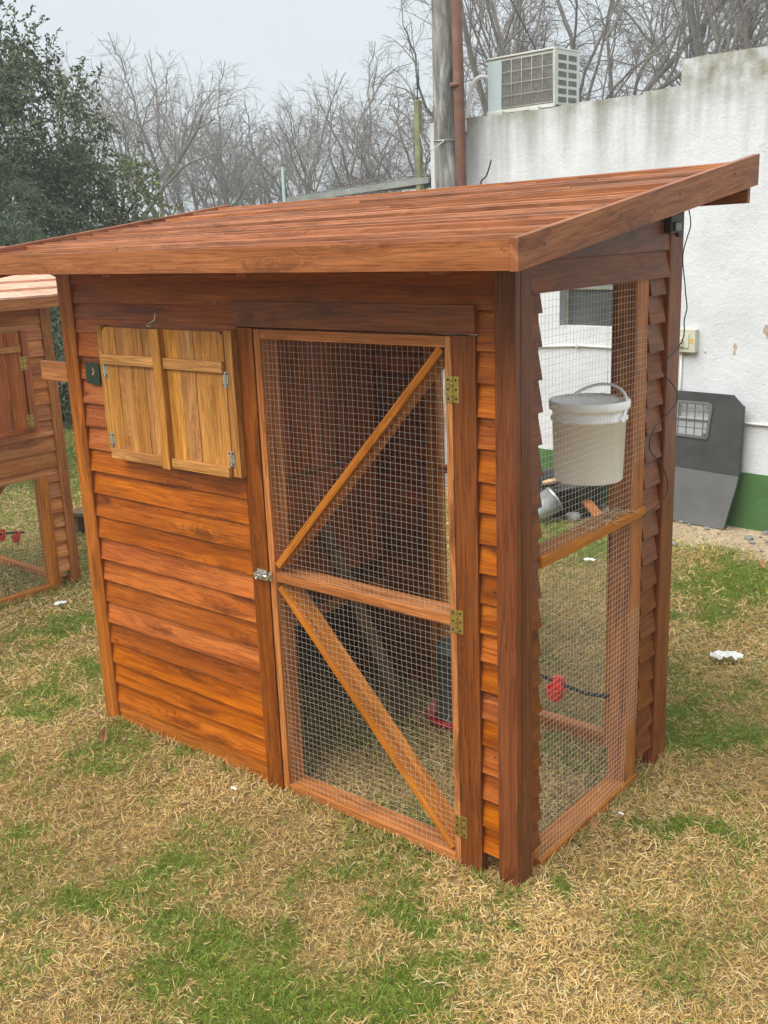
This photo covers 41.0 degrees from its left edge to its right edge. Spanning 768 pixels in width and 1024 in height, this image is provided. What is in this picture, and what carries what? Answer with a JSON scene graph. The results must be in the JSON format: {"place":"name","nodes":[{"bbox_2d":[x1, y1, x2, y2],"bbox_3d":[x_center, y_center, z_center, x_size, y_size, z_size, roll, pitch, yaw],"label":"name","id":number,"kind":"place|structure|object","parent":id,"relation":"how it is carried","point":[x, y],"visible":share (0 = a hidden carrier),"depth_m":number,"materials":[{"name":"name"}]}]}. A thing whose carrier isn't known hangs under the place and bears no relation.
{"place":"outdoors","nodes":[
{"label":"outdoors","id":0,"kind":"place"},
{"bbox_2d":[281,167,285,201],"bbox_3d":[-0.995,-2.257,10.816,0.049,2.610,0.029,10,19,38],"label":"green pole","id":1,"kind":"object","parent":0,"point":[283,182],"visible":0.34,"depth_m":10.51,"materials":[{"name":"green metal"}]},
{"bbox_2d":[0,318,767,1023],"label":"ground","id":2,"kind":"structure","parent":0,"point":[710,536],"depth_m":3.16,"materials":[{"name":"plant"}]},
{"bbox_2d":[0,246,80,606],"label":"chicken coop","id":3,"kind":"structure","parent":2,"relation":"on","point":[32,443],"depth_m":5.52,"materials":[{"name":"brown wood"}]},
{"bbox_2d":[0,529,24,542],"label":"water line","id":4,"kind":"object","parent":3,"relation":"attached to","point":[16,538],"visible":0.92,"depth_m":5.96,"materials":[{"name":"red plastic"}]},
{"bbox_2d":[0,65,88,419],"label":"conifer","id":5,"kind":"object","parent":2,"relation":"on","point":[10,233],"visible":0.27,"depth_m":8.31,"materials":[{"name":"green plant"}]},
{"bbox_2d":[53,600,66,604],"bbox_3d":[-1.720,0.480,5.456,0.070,0.019,0.035,-10,17,-28],"label":"paper scrap","id":6,"kind":"object","parent":2,"relation":"on","point":[59,602],"visible":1,"depth_m":5.45,"materials":[{"name":"white paper"}]},
{"bbox_2d":[0,0,141,428],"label":"evergreen tree","id":7,"kind":"object","parent":2,"relation":"on","point":[46,175],"visible":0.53,"depth_m":10.58,"materials":[{"name":"green plant"}]},
{"bbox_2d":[73,506,84,533],"bbox_3d":[-1.915,0.062,6.869,0.350,0.150,0.180,3,16,19],"label":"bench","id":8,"kind":"object","parent":2,"relation":"on","point":[79,519],"visible":0.15,"depth_m":6.86,"materials":[{"name":"brown wood"}]},
{"bbox_2d":[99,727,106,742],"bbox_3d":[-1.076,0.860,3.954,0.034,0.068,0.019,2,16,16],"label":"dead leaf","id":9,"kind":"object","parent":2,"relation":"on","point":[103,734],"visible":1,"depth_m":3.95,"materials":[{"name":"brown plant"}]},
{"bbox_2d":[0,39,248,229],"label":"bare tree","id":10,"kind":"object","parent":2,"relation":"on","point":[178,157],"visible":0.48,"depth_m":27.60,"materials":[{"name":"grey plant"}]},
{"bbox_2d":[78,141,182,226],"bbox_3d":[-2.604,-2.640,11.733,1.540,3.103,1.377,-7,16,-19],"label":"shrub","id":11,"kind":"object","parent":2,"relation":"on","point":[129,167],"visible":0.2,"depth_m":11.32,"materials":[{"name":"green plant"}]},
{"bbox_2d":[24,31,244,226],"bbox_3d":[-8.086,-10.681,32.644,7.176,8.276,7.099,-6,15,-13],"label":"bare tree","id":12,"kind":"object","parent":2,"relation":"on","point":[127,116],"visible":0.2,"depth_m":31.45,"materials":[{"name":"grey plant"}]},
{"bbox_2d":[98,50,295,226],"bbox_3d":[-5.381,-10.444,31.997,6.021,7.935,8.702,-16,20,-42],"label":"bare tree","id":13,"kind":"object","parent":2,"relation":"on","point":[240,197],"visible":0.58,"depth_m":30.59,"materials":[{"name":"grey plant"}]},
{"bbox_2d":[134,60,344,210],"bbox_3d":[-4.756,-11.173,34.818,6.720,7.834,6.793,2,16,15],"label":"bare tree","id":14,"kind":"object","parent":2,"relation":"on","point":[230,183],"visible":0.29,"depth_m":34.67,"materials":[{"name":"grey plant"}]},
{"bbox_2d":[149,69,404,216],"bbox_3d":[-3.304,-9.851,31.398,7.578,6.910,5.243,-6,16,-14],"label":"bare tree","id":15,"kind":"object","parent":2,"relation":"on","point":[299,157],"visible":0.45,"depth_m":31.30,"materials":[{"name":"grey plant"}]},
{"bbox_2d":[231,94,370,203],"bbox_3d":[-3.711,-11.124,36.377,5.326,6.831,5.925,13,21,43],"label":"bare tree","id":16,"kind":"object","parent":2,"relation":"on","point":[281,160],"visible":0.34,"depth_m":34.92,"materials":[{"name":"grey plant"}]},
{"bbox_2d":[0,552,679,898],"bbox_3d":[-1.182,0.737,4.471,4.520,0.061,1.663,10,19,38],"label":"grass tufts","id":17,"kind":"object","parent":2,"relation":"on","point":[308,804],"visible":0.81,"depth_m":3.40,"materials":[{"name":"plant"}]},
{"bbox_2d":[285,175,430,201],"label":"shed","id":18,"kind":"structure","parent":2,"relation":"on","point":[406,183],"depth_m":9.75,"materials":[{"name":"metal"}]},
{"bbox_2d":[338,176,386,196],"bbox_3d":[-0.495,-6.546,25.388,1.964,3.394,1.829,10,19,38],"label":"shrub","id":19,"kind":"object","parent":2,"relation":"on","point":[343,185],"visible":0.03,"depth_m":25.00,"materials":[{"name":"grey plant"}]},
{"bbox_2d":[0,154,759,887],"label":"chicken coop","id":20,"kind":"structure","parent":2,"relation":"on","point":[256,402],"depth_m":3.29,"materials":[{"name":"brown wood"}]},
{"bbox_2d":[253,327,466,863],"bbox_3d":[-0.082,0.242,3.153,0.832,1.577,0.116,10,19,38],"label":"door","id":21,"kind":"structure","parent":20,"relation":"in","point":[289,595],"depth_m":3.19,"materials":[{"name":"brown wood"}]},
{"bbox_2d":[479,159,491,184],"bbox_3d":[0.682,-2.291,7.103,0.031,0.264,0.192,-10,17,-26],"label":"stick","id":22,"kind":"object","parent":20,"relation":"on","point":[487,172],"visible":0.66,"depth_m":7.03,"materials":[{"name":"grey plant"}]},
{"bbox_2d":[540,673,608,701],"bbox_3d":[0.658,0.651,3.788,0.427,0.104,0.086,8,18,33],"label":"water line","id":23,"kind":"object","parent":20,"relation":"attached to","point":[555,689],"visible":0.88,"depth_m":3.78,"materials":[{"name":"red plastic"}]},
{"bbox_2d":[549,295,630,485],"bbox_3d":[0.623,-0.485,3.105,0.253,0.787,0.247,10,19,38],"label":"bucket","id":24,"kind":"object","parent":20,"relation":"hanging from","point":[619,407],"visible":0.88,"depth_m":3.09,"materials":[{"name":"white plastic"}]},
{"bbox_2d":[642,210,690,517],"bbox_3d":[0.891,-0.471,3.242,0.012,0.947,0.292,10,19,38],"label":"electric cable","id":25,"kind":"object","parent":20,"relation":"hanging from","point":[666,376],"visible":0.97,"depth_m":3.28,"materials":[{"name":"black plastic"}]},
{"bbox_2d":[664,212,682,236],"bbox_3d":[0.897,-0.889,3.162,0.034,0.084,0.101,10,19,38],"label":"solar lamp","id":26,"kind":"object","parent":20,"relation":"attached to","point":[673,224],"visible":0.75,"depth_m":3.13,"materials":[{"name":"black plastic"}]},
{"bbox_2d":[291,40,482,195],"bbox_3d":[0.258,-10.301,31.264,6.532,7.616,6.604,2,16,14],"label":"bare tree","id":27,"kind":"object","parent":2,"relation":"on","point":[390,166],"visible":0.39,"depth_m":30.95,"materials":[{"name":"grey plant"}]},
{"bbox_2d":[266,0,541,198],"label":"bare tree","id":28,"kind":"object","parent":2,"relation":"on","point":[356,150],"visible":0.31,"depth_m":27.63,"materials":[{"name":"grey plant"}]},
{"bbox_2d":[414,59,423,189],"bbox_3d":[0.350,-2.339,9.522,0.056,3.440,0.056,10,19,38],"label":"concrete post","id":29,"kind":"object","parent":2,"relation":"on","point":[418,142],"visible":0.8,"depth_m":9.22,"materials":[{"name":"grey concrete"}]},
{"bbox_2d":[420,0,455,486],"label":"concrete pole","id":30,"kind":"object","parent":2,"relation":"on","point":[444,135],"visible":0.49,"depth_m":7.07,"materials":[{"name":"concrete"}]},
{"bbox_2d":[511,0,536,49],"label":"overhead cable","id":31,"kind":"object","parent":30,"relation":"attached to","point":[524,26],"depth_m":6.96,"materials":[{"name":"black plastic"}]},
{"bbox_2d":[426,628,452,729],"bbox_3d":[0.286,0.622,3.996,0.256,0.378,0.256,10,19,38],"label":"poultry feeder","id":32,"kind":"object","parent":2,"relation":"on","point":[443,695],"visible":0.36,"depth_m":3.95,"materials":[{"name":"red plastic"}]},
{"bbox_2d":[450,0,466,186],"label":"rusty pipe","id":33,"kind":"object","parent":2,"relation":"on","point":[457,85],"visible":0.51,"depth_m":6.96,"materials":[{"name":"brown metal"}]},
{"bbox_2d":[398,0,666,163],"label":"bare tree","id":34,"kind":"object","parent":2,"relation":"on","point":[522,49],"visible":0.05,"depth_m":23.81,"materials":[{"name":"grey plant"}]},
{"bbox_2d":[538,487,562,523],"bbox_3d":[0.969,0.010,6.689,0.360,0.182,0.182,-34,19,-3],"label":"metal bucket","id":35,"kind":"object","parent":2,"relation":"on","point":[559,506],"visible":0.26,"depth_m":6.62,"materials":[{"name":"silver metal"}]},
{"bbox_2d":[554,785,569,795],"bbox_3d":[0.601,0.938,3.466,0.060,0.018,0.030,16,10,19],"label":"dead leaf","id":36,"kind":"object","parent":2,"relation":"on","point":[560,788],"visible":1,"depth_m":3.47,"materials":[{"name":"brown plant"}]},
{"bbox_2d":[366,0,767,177],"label":"bare tree","id":37,"kind":"object","parent":2,"relation":"on","point":[611,63],"visible":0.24,"depth_m":24.60,"materials":[{"name":"brown plant"}]},
{"bbox_2d":[538,467,604,518],"bbox_3d":[1.247,-0.125,6.919,0.564,0.246,0.541,3,23,40],"label":"rubber tub","id":38,"kind":"object","parent":2,"relation":"on","point":[583,492],"visible":0.4,"depth_m":6.72,"materials":[{"name":"black rubber"}]},
{"bbox_2d":[565,512,580,521],"bbox_3d":[1.245,0.029,6.714,0.079,0.060,0.094,-12,18,-32],"label":"concrete lump","id":39,"kind":"object","parent":2,"relation":"on","point":[572,515],"visible":0.81,"depth_m":6.69,"materials":[{"name":"grey concrete"}]},
{"bbox_2d":[397,0,767,116],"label":"bare tree","id":40,"kind":"object","parent":2,"relation":"on","point":[501,51],"visible":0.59,"depth_m":22.02,"materials":[{"name":"brown plant"}]},
{"bbox_2d":[582,500,601,517],"bbox_3d":[1.348,-0.016,6.618,0.064,0.020,0.340,-5,29,-12],"label":"wood offcut","id":41,"kind":"object","parent":2,"relation":"on","point":[590,508],"visible":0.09,"depth_m":6.62,"materials":[{"name":"orange wood"}]},
{"bbox_2d":[591,816,597,828],"bbox_3d":[0.668,0.985,3.267,0.025,0.015,0.050,9,28,3],"label":"dead leaf","id":42,"kind":"object","parent":2,"relation":"on","point":[594,822],"visible":1,"depth_m":3.27,"materials":[{"name":"brown plant"}]},
{"bbox_2d":[430,46,767,530],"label":"white building","id":43,"kind":"structure","parent":2,"relation":"on","point":[711,108],"depth_m":6.31,"materials":[{"name":"paint"}]},
{"bbox_2d":[465,47,579,132],"bbox_3d":[0.941,-2.880,7.067,0.746,0.466,0.354,12,21,42],"label":"air conditioner","id":44,"kind":"object","parent":43,"relation":"on","point":[544,78],"visible":0.87,"depth_m":6.86,"materials":[{"name":"white"}]},
{"bbox_2d":[565,284,612,325],"bbox_3d":[1.471,-1.471,6.856,0.600,0.455,0.028,12,21,42],"label":"window","id":45,"kind":"structure","parent":43,"relation":"in","point":[596,290],"depth_m":6.96,"materials":[{"name":"grey glass"}]},
{"bbox_2d":[679,328,698,352],"bbox_3d":[1.879,-1.067,6.398,0.132,0.142,0.074,12,21,42],"label":"electrical box","id":46,"kind":"object","parent":43,"relation":"attached to","point":[689,343],"visible":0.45,"depth_m":6.37,"materials":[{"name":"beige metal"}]},
{"bbox_2d":[566,0,767,90],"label":"bare tree","id":47,"kind":"object","parent":2,"relation":"on","point":[751,27],"visible":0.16,"depth_m":25.48,"materials":[{"name":"grey plant"}]},
{"bbox_2d":[567,508,767,551],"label":"rubble","id":48,"kind":"object","parent":2,"relation":"on","point":[748,537],"visible":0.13,"depth_m":6.20,"materials":[{"name":"grey stone"}]},
{"bbox_2d":[614,0,767,85],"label":"bare tree","id":49,"kind":"object","parent":2,"relation":"on","point":[717,34],"visible":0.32,"depth_m":20.02,"materials":[{"name":"grey plant"}]},
{"bbox_2d":[673,390,744,528],"bbox_3d":[1.925,-0.345,6.506,0.694,0.840,0.068,12,21,42],"label":"plastic panel","id":50,"kind":"object","parent":2,"relation":"on","point":[708,465],"visible":0.67,"depth_m":6.40,"materials":[{"name":"grey plastic"}]},
{"bbox_2d":[710,650,743,659],"bbox_3d":[1.488,0.617,4.461,0.140,0.036,0.070,1,15,11],"label":"tissue","id":51,"kind":"object","parent":2,"relation":"on","point":[719,654],"visible":1,"depth_m":4.45,"materials":[{"name":"white paper"}]},
{"bbox_2d":[757,559,764,568],"bbox_3d":[2.080,0.283,5.668,0.040,0.024,0.080,3,25,-19],"label":"dead leaf","id":52,"kind":"object","parent":2,"relation":"on","point":[761,562],"visible":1,"depth_m":5.67,"materials":[{"name":"brown plant"}]},
{"bbox_2d":[0,0,767,233],"label":"sky","id":53,"kind":"structure","parent":0,"point":[272,42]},
{"bbox_3d":[1.117,-0.191,7.223,0.110,0.075,0.220,-14,19,-37],"label":"brick","id":54,"kind":"object","parent":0,"visible":0},
{"bbox_2d":[542,478,556,484],"bbox_3d":[1.120,-0.234,7.151,0.100,0.020,0.180,-11,25,-13],"label":"wood offcut","id":55,"kind":"object","parent":54,"relation":"on","point":[546,481],"visible":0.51,"depth_m":7.08,"materials":[{"name":"beige wood"}]}
]}

